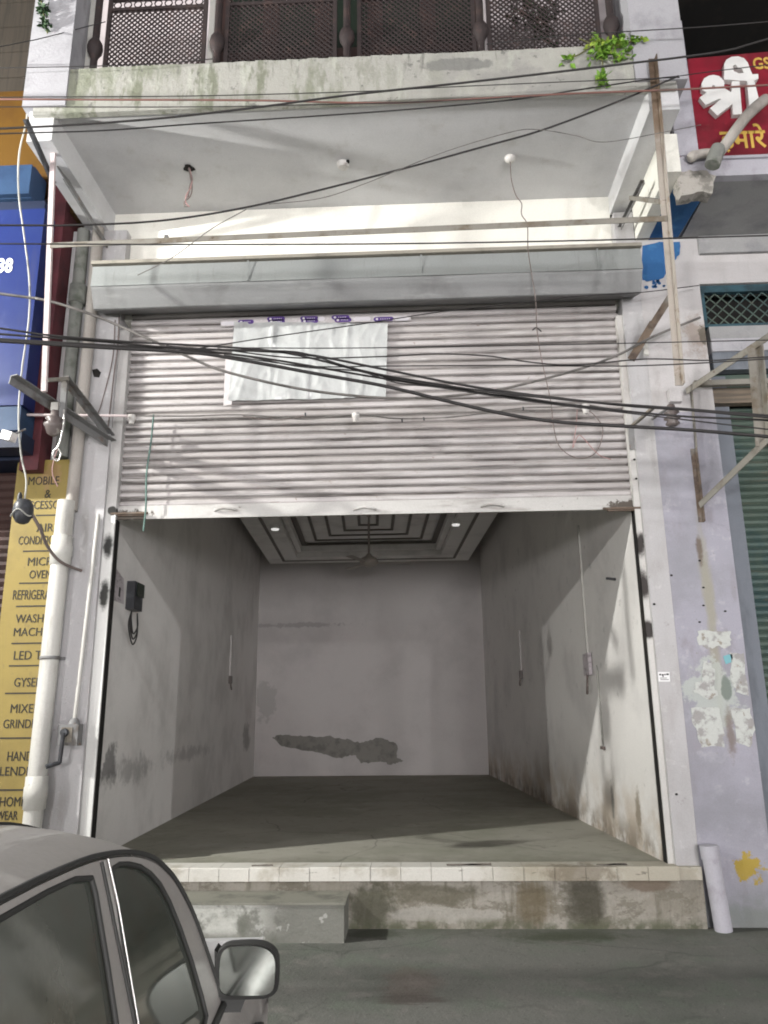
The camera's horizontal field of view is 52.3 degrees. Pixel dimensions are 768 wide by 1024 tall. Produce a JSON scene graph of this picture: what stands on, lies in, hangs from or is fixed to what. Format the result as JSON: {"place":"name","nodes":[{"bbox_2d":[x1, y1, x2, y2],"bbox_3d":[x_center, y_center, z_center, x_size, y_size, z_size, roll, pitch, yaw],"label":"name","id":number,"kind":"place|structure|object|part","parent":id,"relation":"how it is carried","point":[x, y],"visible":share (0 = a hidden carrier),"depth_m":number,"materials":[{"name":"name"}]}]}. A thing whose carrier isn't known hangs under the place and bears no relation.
{"place":"outdoors","nodes":[
{"label":"outdoors","id":0,"kind":"place"},
{"bbox_2d":[0,97,511,107],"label":"overhead cable","id":1,"kind":"object","parent":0,"point":[248,106],"visible":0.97,"depth_m":6.18,"materials":[{"name":"grey plastic"}]},
{"bbox_2d":[0,339,767,437],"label":"overhead cable","id":2,"kind":"object","parent":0,"point":[389,387],"visible":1,"depth_m":5.09,"materials":[{"name":"grey plastic"}]},
{"bbox_2d":[0,38,767,129],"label":"overhead cable","id":3,"kind":"object","parent":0,"point":[391,90],"visible":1,"depth_m":6.01,"materials":[{"name":"grey plastic"}]},
{"bbox_2d":[0,84,767,103],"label":"overhead cable","id":4,"kind":"object","parent":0,"point":[516,96],"visible":0.9,"depth_m":6.22,"materials":[{"name":"black rubber"}]},
{"bbox_2d":[0,327,767,415],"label":"overhead cable","id":5,"kind":"object","parent":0,"point":[308,357],"visible":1,"depth_m":5.21,"materials":[{"name":"grey plastic"}]},
{"bbox_2d":[121,343,562,404],"bbox_3d":[-0.284,-0.918,5.179,2.928,0.452,0.011,0,-15,-1],"label":"overhead cable","id":6,"kind":"object","parent":5,"relation":"on","point":[344,366],"visible":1,"depth_m":5.19,"materials":[{"name":"grey plastic"}]},
{"bbox_2d":[0,333,767,420],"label":"overhead cable","id":7,"kind":"object","parent":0,"point":[577,405],"visible":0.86,"depth_m":5.22,"materials":[{"name":"grey plastic"}]},
{"bbox_2d":[0,338,767,418],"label":"overhead cable","id":8,"kind":"object","parent":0,"point":[439,380],"visible":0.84,"depth_m":5.22,"materials":[{"name":"grey plastic"}]},
{"bbox_2d":[0,235,767,244],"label":"overhead cable","id":9,"kind":"object","parent":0,"point":[388,243],"visible":1,"depth_m":5.78,"materials":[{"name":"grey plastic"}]},
{"bbox_2d":[138,209,246,274],"bbox_3d":[-1.451,-2.034,5.894,0.865,0.438,0.007,-4,-15,12],"label":"overhead cable","id":10,"kind":"object","parent":9,"relation":"attached to","point":[193,242],"visible":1,"depth_m":5.89,"materials":[{"name":"white plastic"}]},
{"bbox_2d":[166,345,767,429],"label":"overhead cable","id":11,"kind":"object","parent":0,"point":[479,393],"visible":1,"depth_m":5.17,"materials":[{"name":"grey plastic"}]},
{"bbox_2d":[218,348,767,365],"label":"overhead cable","id":12,"kind":"object","parent":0,"point":[510,358],"visible":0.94,"depth_m":5.35,"materials":[{"name":"grey plastic"}]},
{"bbox_2d":[226,355,767,367],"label":"overhead cable","id":13,"kind":"object","parent":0,"point":[520,365],"visible":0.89,"depth_m":5.36,"materials":[{"name":"grey plastic"}]},
{"bbox_2d":[248,339,767,348],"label":"overhead cable","id":14,"kind":"object","parent":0,"point":[506,345],"visible":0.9,"depth_m":5.38,"materials":[{"name":"grey plastic"}]},
{"bbox_2d":[267,928,767,1023],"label":"road","id":15,"kind":"structure","parent":0,"point":[537,976],"depth_m":4.90,"materials":[{"name":"grey asphalt"}]},
{"bbox_2d":[0,0,83,615],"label":"appliance shop","id":16,"kind":"structure","parent":15,"relation":"on","point":[16,19],"depth_m":7.66,"materials":[{"name":"red wood"}]},
{"bbox_2d":[0,165,54,455],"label":"blue signboard","id":17,"kind":"object","parent":16,"relation":"attached to","point":[13,262],"visible":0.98,"depth_m":7.20},
{"bbox_2d":[0,428,25,442],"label":"floodlight","id":18,"kind":"object","parent":17,"relation":"attached to","point":[6,435],"visible":1,"depth_m":6.36,"materials":[{"name":"white plastic"}]},
{"bbox_2d":[0,822,279,1023],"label":"parked car","id":19,"kind":"object","parent":15,"relation":"on","point":[95,931],"visible":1,"depth_m":1.45,"materials":[{"name":"paint"}]},
{"bbox_3d":[-0.463,0.780,1.024,0.182,0.491,0.860,0,-15,-3],"label":"rear door","id":20,"kind":"part","parent":19,"relation":"part of","materials":[{"name":"paint"}]},
{"bbox_3d":[-0.473,0.880,1.362,0.186,0.482,1.565,0,-15,-3],"label":"front door","id":21,"kind":"part","parent":19,"relation":"part of","materials":[{"name":"paint"}]},
{"bbox_2d":[185,891,349,942],"bbox_3d":[-1.294,3.073,5.939,2.040,0.272,0.397,-1,-15,2],"label":"entrance step","id":22,"kind":"object","parent":15,"relation":"on","point":[296,916],"visible":0.64,"depth_m":5.75,"materials":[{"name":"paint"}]},
{"bbox_2d":[22,0,707,928],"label":"shop building","id":23,"kind":"structure","parent":15,"relation":"on","point":[392,746],"depth_m":7.70,"materials":[{"name":"paint"}]},
{"bbox_2d":[17,114,30,498],"bbox_3d":[-3.114,-1.894,6.725,0.157,3.703,0.384,-12,-18,37],"label":"white drop cable","id":24,"kind":"object","parent":23,"relation":"hanging from","point":[23,466],"visible":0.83,"depth_m":6.73,"materials":[{"name":"white plastic"}]},
{"bbox_2d":[10,492,33,524],"bbox_3d":[-2.928,-0.030,6.339,0.175,0.260,0.170,-1,-15,2],"label":"cable joint","id":25,"kind":"object","parent":24,"relation":"hanging from","point":[22,511],"visible":1,"depth_m":6.28,"materials":[{"name":"black plastic"}]},
{"bbox_2d":[32,513,81,571],"bbox_3d":[-2.787,0.248,6.606,0.085,0.414,0.699,-5,-15,15],"label":"brown drop cable","id":26,"kind":"object","parent":25,"relation":"attached to","point":[55,557],"visible":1,"depth_m":6.57,"materials":[{"name":"rubber"}]},
{"bbox_2d":[0,459,69,823],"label":"list signboard","id":27,"kind":"object","parent":23,"relation":"attached to","point":[22,616],"visible":0.69,"depth_m":6.73,"materials":[{"name":"yellow"}]},
{"bbox_2d":[35,0,52,33],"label":"climbing sprig","id":28,"kind":"object","parent":23,"relation":"attached to","point":[41,11],"visible":1,"depth_m":6.78,"materials":[{"name":"green plant"}]},
{"bbox_2d":[22,499,74,827],"bbox_3d":[-2.836,1.579,6.545,0.213,3.462,0.191,-1,-15,2],"label":"drain pipe","id":29,"kind":"object","parent":23,"relation":"attached to","point":[35,793],"visible":0.7,"depth_m":6.55,"materials":[{"name":"white plastic"}]},
{"bbox_2d":[0,21,105,46],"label":"overhead cable","id":30,"kind":"object","parent":23,"relation":"attached to","point":[50,35],"visible":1,"depth_m":6.70,"materials":[{"name":"grey plastic"}]},
{"bbox_2d":[9,374,115,486],"bbox_3d":[-2.659,-0.620,6.632,0.250,0.945,1.196,-6,-15,19],"label":"wall bracket","id":31,"kind":"object","parent":23,"relation":"attached to","point":[62,413],"depth_m":6.53,"materials":[{"name":"grey metal"}]},
{"bbox_2d":[27,403,606,424],"bbox_3d":[-0.576,-0.854,7.010,5.258,0.138,0.217,-1,-15,0],"label":"festoon line","id":32,"kind":"object","parent":31,"relation":"attached to","point":[132,417],"visible":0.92,"depth_m":7.01,"materials":[{"name":"white metal"}]},
{"bbox_2d":[23,119,107,247],"bbox_3d":[-2.852,-2.899,7.052,0.077,0.313,1.466,-2,-15,6],"label":"iron angle","id":33,"kind":"object","parent":23,"relation":"attached to","point":[37,146],"visible":0.71,"depth_m":6.97,"materials":[{"name":"grey metal"}]},
{"bbox_2d":[55,227,89,459],"bbox_3d":[-2.945,-1.633,7.403,0.156,2.350,0.160,-1,-15,2],"label":"mossy pipe","id":34,"kind":"object","parent":23,"relation":"attached to","point":[77,292],"visible":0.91,"depth_m":7.41,"materials":[{"name":"grey plastic"}]},
{"bbox_2d":[45,514,99,768],"bbox_3d":[-2.641,1.052,6.668,0.213,2.163,0.224,-1,-15,2],"label":"shutter crank","id":35,"kind":"object","parent":23,"relation":"attached to","point":[70,733],"visible":1,"depth_m":6.57,"materials":[{"name":"grey metal"}]},
{"bbox_2d":[66,225,103,511],"bbox_3d":[-2.810,-1.404,7.353,0.122,2.881,0.120,-1,-15,2],"label":"painted pipe","id":36,"kind":"object","parent":23,"relation":"attached to","point":[77,444],"visible":0.54,"depth_m":7.27,"materials":[{"name":"white plastic"}]},
{"bbox_2d":[0,58,211,67],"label":"overhead cable","id":37,"kind":"object","parent":23,"relation":"attached to","point":[106,65],"visible":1,"depth_m":6.59,"materials":[{"name":"grey plastic"}]},
{"bbox_2d":[98,320,115,413],"bbox_3d":[-2.622,-1.370,7.392,0.111,0.984,0.010,-1,-15,2],"label":"pillar wire","id":38,"kind":"object","parent":23,"relation":"attached to","point":[109,371],"visible":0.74,"depth_m":7.37,"materials":[{"name":"grey"}]},
{"bbox_2d":[108,317,119,426],"bbox_3d":[-2.550,-1.264,7.362,0.044,1.271,0.012,-1,-15,2],"label":"pillar wire","id":39,"kind":"object","parent":23,"relation":"attached to","point":[113,374],"visible":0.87,"depth_m":7.36,"materials":[{"name":"grey"}]},
{"bbox_2d":[114,569,123,603],"bbox_3d":[-2.469,0.690,7.290,0.006,0.307,0.341,0,-15,-1],"label":"switch box","id":40,"kind":"object","parent":23,"relation":"attached to","point":[119,590],"visible":0.81,"depth_m":7.28,"materials":[{"name":"grey plastic"}]},
{"bbox_2d":[125,581,144,644],"bbox_3d":[-2.426,0.973,7.520,0.104,0.606,0.337,-1,-15,2],"label":"meter box","id":41,"kind":"object","parent":23,"relation":"attached to","point":[135,590],"visible":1,"depth_m":7.52,"materials":[{"name":"black plastic"}]},
{"bbox_2d":[137,582,144,598],"bbox_3d":[-2.376,0.767,7.636,0.005,0.130,0.190,-1,-15,2],"label":"window","id":42,"kind":"structure","parent":41,"relation":"in","point":[140,587],"depth_m":7.62,"materials":[{"name":"glass"}]},
{"bbox_2d":[183,164,194,206],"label":"dangling wires","id":43,"kind":"object","parent":23,"relation":"hanging from","point":[189,168],"visible":1,"depth_m":7.24,"materials":[{"name":"pink"}]},
{"bbox_2d":[228,636,232,689],"bbox_3d":[-2.541,2.513,13.030,0.059,0.895,0.140,-1,-15,2],"label":"switch board","id":44,"kind":"object","parent":23,"relation":"attached to","point":[230,677],"visible":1,"depth_m":12.99,"materials":[{"name":"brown plastic"}]},
{"bbox_2d":[220,0,271,62],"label":"balcony door","id":45,"kind":"structure","parent":23,"relation":"in","point":[224,1],"depth_m":7.83,"materials":[{"name":"red wood"}]},
{"bbox_2d":[270,524,279,530],"bbox_3d":[-1.840,0.267,13.204,0.173,0.081,0.176,-1,-15,2],"label":"downlight","id":46,"kind":"object","parent":23,"relation":"attached to","point":[274,527],"visible":1,"depth_m":13.14,"materials":[{"name":"white plastic"}]},
{"bbox_2d":[270,0,322,59],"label":"balcony door","id":47,"kind":"structure","parent":23,"relation":"in","point":[293,6],"depth_m":7.80,"materials":[{"name":"red wood"}]},
{"bbox_2d":[337,159,348,170],"bbox_3d":[-0.376,-3.216,7.251,0.116,0.049,0.110,-1,-15,2],"label":"lamp socket","id":48,"kind":"object","parent":23,"relation":"attached to","point":[342,164],"visible":1,"depth_m":7.22,"materials":[{"name":"white plastic"}]},
{"bbox_2d":[323,0,375,57],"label":"balcony door","id":49,"kind":"structure","parent":23,"relation":"in","point":[353,50],"depth_m":7.79,"materials":[{"name":"red wood"}]},
{"bbox_2d":[0,292,700,399],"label":"overhead cable","id":50,"kind":"object","parent":23,"relation":"attached to","point":[312,390],"visible":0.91,"depth_m":6.50,"materials":[{"name":"black rubber"}]},
{"bbox_2d":[84,0,619,68],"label":"balcony railing","id":51,"kind":"object","parent":23,"relation":"on","point":[480,32],"visible":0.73,"depth_m":6.91,"materials":[{"name":"metal"}]},
{"bbox_2d":[41,54,684,392],"bbox_3d":[-0.282,-2.112,6.743,5.156,2.866,1.369,-1,-15,2],"label":"sign frame","id":52,"kind":"object","parent":23,"relation":"attached to","point":[663,201],"visible":0.91,"depth_m":6.21,"materials":[{"name":"paint"}]},
{"bbox_2d":[0,76,674,134],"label":"overhead cable","id":53,"kind":"object","parent":52,"relation":"attached to","point":[329,114],"visible":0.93,"depth_m":6.18,"materials":[{"name":"grey plastic"}]},
{"bbox_2d":[0,75,678,226],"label":"overhead cable","id":54,"kind":"object","parent":52,"relation":"attached to","point":[361,179],"visible":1,"depth_m":5.96,"materials":[{"name":"grey plastic"}]},
{"bbox_2d":[269,124,700,204],"bbox_3d":[0.823,-2.666,5.974,3.366,0.820,0.010,0,-15,-3],"label":"overhead cable","id":55,"kind":"object","parent":54,"relation":"hanging from","point":[477,141],"visible":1,"depth_m":6.02,"materials":[{"name":"black rubber"}]},
{"bbox_2d":[0,77,679,97],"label":"overhead cable","id":56,"kind":"object","parent":52,"relation":"attached to","point":[322,92],"visible":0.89,"depth_m":6.30,"materials":[{"name":"grey plastic"}]},
{"bbox_2d":[79,242,674,863],"bbox_3d":[-0.159,0.221,6.763,5.080,5.286,0.485,-1,-15,2],"label":"rolling shutter","id":57,"kind":"object","parent":23,"relation":"attached to","point":[467,464],"visible":0.87,"depth_m":7.20,"materials":[{"name":"paint"}]},
{"bbox_2d":[143,414,153,530],"bbox_3d":[-2.149,-0.366,7.121,0.042,1.111,0.016,-1,-15,2],"label":"hanging cord","id":58,"kind":"object","parent":57,"relation":"hanging from","point":[147,472],"visible":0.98,"depth_m":7.11,"materials":[{"name":"plastic"}]},
{"bbox_2d":[221,315,410,405],"bbox_3d":[-0.655,-1.455,7.390,1.834,0.906,0.037,-1,-15,2],"label":"plastic sheet","id":59,"kind":"object","parent":57,"relation":"attached to","point":[362,335],"visible":0.79,"depth_m":7.40,"materials":[{"name":"white plastic"}]},
{"bbox_2d":[346,515,409,569],"bbox_3d":[-0.142,0.399,12.896,1.117,1.010,1.218,-1,-15,2],"label":"ceiling fan","id":60,"kind":"object","parent":23,"relation":"hanging from","point":[368,560],"visible":0.84,"depth_m":12.79,"materials":[{"name":"grey metal"}]},
{"bbox_2d":[375,0,427,54],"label":"balcony door","id":61,"kind":"structure","parent":23,"relation":"in","point":[398,4],"depth_m":7.76,"materials":[{"name":"red wood"}]},
{"bbox_2d":[200,285,698,347],"bbox_3d":[0.764,-1.613,6.431,4.521,1.314,0.106,4,-15,-18],"label":"overhead cable","id":62,"kind":"object","parent":23,"relation":"attached to","point":[437,312],"visible":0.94,"depth_m":6.35,"materials":[{"name":"grey plastic"}]},
{"bbox_2d":[427,0,477,52],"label":"balcony door","id":63,"kind":"structure","parent":23,"relation":"in","point":[439,2],"depth_m":7.74,"materials":[{"name":"red wood"}]},
{"bbox_2d":[450,520,460,526],"bbox_3d":[1.197,0.189,13.027,0.173,0.081,0.176,-1,-15,2],"label":"downlight","id":64,"kind":"object","parent":23,"relation":"attached to","point":[455,523],"visible":1,"depth_m":12.97,"materials":[{"name":"white plastic"}]},
{"bbox_2d":[518,630,522,685],"bbox_3d":[2.090,2.254,12.072,0.059,0.847,0.140,-1,-15,2],"label":"switch board","id":65,"kind":"object","parent":23,"relation":"attached to","point":[520,674],"visible":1,"depth_m":12.03,"materials":[{"name":"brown plastic"}]},
{"bbox_2d":[492,0,564,47],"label":"potted shrub","id":66,"kind":"object","parent":23,"relation":"on","point":[554,9],"visible":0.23,"depth_m":7.18,"materials":[{"name":"green plant"}]},
{"bbox_2d":[505,154,610,459],"bbox_3d":[1.464,-1.867,7.099,1.177,2.773,0.357,12,-19,-40],"label":"hanging wire","id":67,"kind":"object","parent":23,"relation":"hanging from","point":[510,158],"visible":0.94,"depth_m":7.07,"materials":[{"name":"white plastic"}]},
{"bbox_2d":[577,525,592,694],"bbox_3d":[2.151,1.039,8.479,0.059,1.834,0.266,-1,-15,2],"label":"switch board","id":68,"kind":"object","parent":23,"relation":"attached to","point":[587,663],"visible":1,"depth_m":8.41,"materials":[{"name":"white plastic"}]},
{"bbox_2d":[596,665,605,749],"bbox_3d":[2.184,1.972,7.915,0.030,0.829,0.100,-1,-15,2],"label":"wall cable","id":69,"kind":"object","parent":23,"relation":"attached to","point":[602,747],"depth_m":7.90,"materials":[{"name":"grey plastic"}]},
{"bbox_2d":[559,32,649,87],"bbox_3d":[1.813,-3.723,6.413,0.741,0.533,0.222,-1,-15,2],"label":"creeper plant","id":70,"kind":"object","parent":23,"relation":"attached to","point":[602,52],"visible":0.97,"depth_m":6.42,"materials":[{"name":"green plant"}]},
{"bbox_2d":[486,21,767,44],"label":"overhead cable","id":71,"kind":"object","parent":23,"relation":"attached to","point":[627,31],"visible":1,"depth_m":6.35,"materials":[{"name":"grey plastic"}]},
{"bbox_2d":[628,409,653,449],"bbox_3d":[2.248,-0.729,6.805,0.056,0.255,0.408,2,-15,-10],"label":"bracket","id":72,"kind":"object","parent":23,"relation":"attached to","point":[631,436],"visible":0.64,"depth_m":6.96,"materials":[{"name":"metal"}]},
{"bbox_2d":[628,295,668,360],"bbox_3d":[2.433,-1.640,7.006,0.178,0.418,0.583,6,-16,-23],"label":"iron stay","id":73,"kind":"object","parent":23,"relation":"attached to","point":[648,330],"visible":0.81,"depth_m":7.02,"materials":[{"name":"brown metal"}]},
{"bbox_2d":[658,672,669,681],"bbox_3d":[2.318,1.364,6.467,0.096,0.079,0.004,-1,-15,2],"label":"sticker","id":74,"kind":"object","parent":23,"relation":"attached to","point":[663,676],"visible":1,"depth_m":6.47,"materials":[{"name":"white paper"}]},
{"bbox_2d":[679,64,767,76],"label":"overhead cable","id":75,"kind":"object","parent":23,"relation":"attached to","point":[723,70],"visible":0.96,"depth_m":6.23,"materials":[{"name":"grey plastic"}]},
{"bbox_2d":[699,844,732,932],"bbox_3d":[2.537,2.872,5.974,0.174,0.609,0.146,-1,-15,2],"label":"pipe stub","id":76,"kind":"object","parent":15,"relation":"on","point":[715,883],"visible":1,"depth_m":5.93,"materials":[{"name":"white plastic"}]},
{"bbox_2d":[610,0,767,927],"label":"neighbour building","id":77,"kind":"structure","parent":0,"point":[718,563],"depth_m":6.86,"materials":[{"name":"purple paint"}]},
{"bbox_2d":[651,389,682,426],"bbox_3d":[2.514,-0.915,6.786,0.314,0.501,0.521,-1,-15,2],"label":"insulator","id":78,"kind":"object","parent":77,"relation":"attached to","point":[674,396],"visible":0.69,"depth_m":6.97,"materials":[{"name":"white ceramic"}]},
{"bbox_2d":[693,661,717,699],"bbox_3d":[2.642,1.386,6.447,0.197,0.317,0.003,-1,-15,2],"label":"torn poster","id":79,"kind":"object","parent":77,"relation":"attached to","point":[704,688],"visible":1,"depth_m":6.44,"materials":[{"name":"paper"}]},
{"bbox_2d":[691,707,724,747],"bbox_3d":[2.637,1.750,6.353,0.255,0.319,0.003,-1,-15,2],"label":"torn poster","id":80,"kind":"object","parent":77,"relation":"attached to","point":[707,723],"visible":1,"depth_m":6.35,"materials":[{"name":"paper"}]},
{"bbox_2d":[697,630,730,648],"bbox_3d":[2.761,1.063,6.526,0.288,0.159,0.003,-1,-15,2],"label":"torn poster","id":81,"kind":"object","parent":77,"relation":"attached to","point":[706,639],"visible":1,"depth_m":6.53,"materials":[{"name":"paper"}]},
{"bbox_2d":[686,333,767,521],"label":"pole bracket","id":82,"kind":"object","parent":77,"relation":"attached to","point":[757,382],"visible":0.93,"depth_m":6.35,"materials":[{"name":"metal"}]},
{"bbox_2d":[687,52,767,160],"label":"red signboard","id":83,"kind":"object","parent":77,"relation":"attached to","point":[718,113],"visible":0.72,"depth_m":6.76},
{"bbox_2d":[705,94,767,170],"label":"curved pipe","id":84,"kind":"object","parent":83,"relation":"attached to","point":[716,153],"visible":1,"depth_m":6.39,"materials":[{"name":"grey plastic"}]},
{"bbox_2d":[687,148,709,162],"bbox_3d":[2.681,-3.012,6.599,0.240,0.110,0.090,-1,-15,2],"label":"cloth bundle","id":85,"kind":"object","parent":84,"relation":"on","point":[693,155],"visible":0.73,"depth_m":6.57,"materials":[{"name":"white fabric"}]},
{"bbox_2d":[723,654,732,663],"bbox_3d":[2.857,1.221,6.480,0.078,0.083,0.003,-1,-15,2],"label":"torn poster","id":86,"kind":"object","parent":77,"relation":"attached to","point":[727,659],"visible":1,"depth_m":6.48,"materials":[{"name":"teal paper"}]},
{"bbox_2d":[730,653,748,695],"bbox_3d":[2.922,1.340,6.446,0.135,0.353,0.003,-1,-15,2],"label":"torn poster","id":87,"kind":"object","parent":77,"relation":"attached to","point":[738,678],"visible":1,"depth_m":6.45,"materials":[{"name":"paper"}]},
{"bbox_2d":[731,708,754,746],"bbox_3d":[2.922,1.749,6.340,0.174,0.312,0.003,-1,-15,2],"label":"torn poster","id":88,"kind":"object","parent":77,"relation":"attached to","point":[744,724],"visible":1,"depth_m":6.34,"materials":[{"name":"paper"}]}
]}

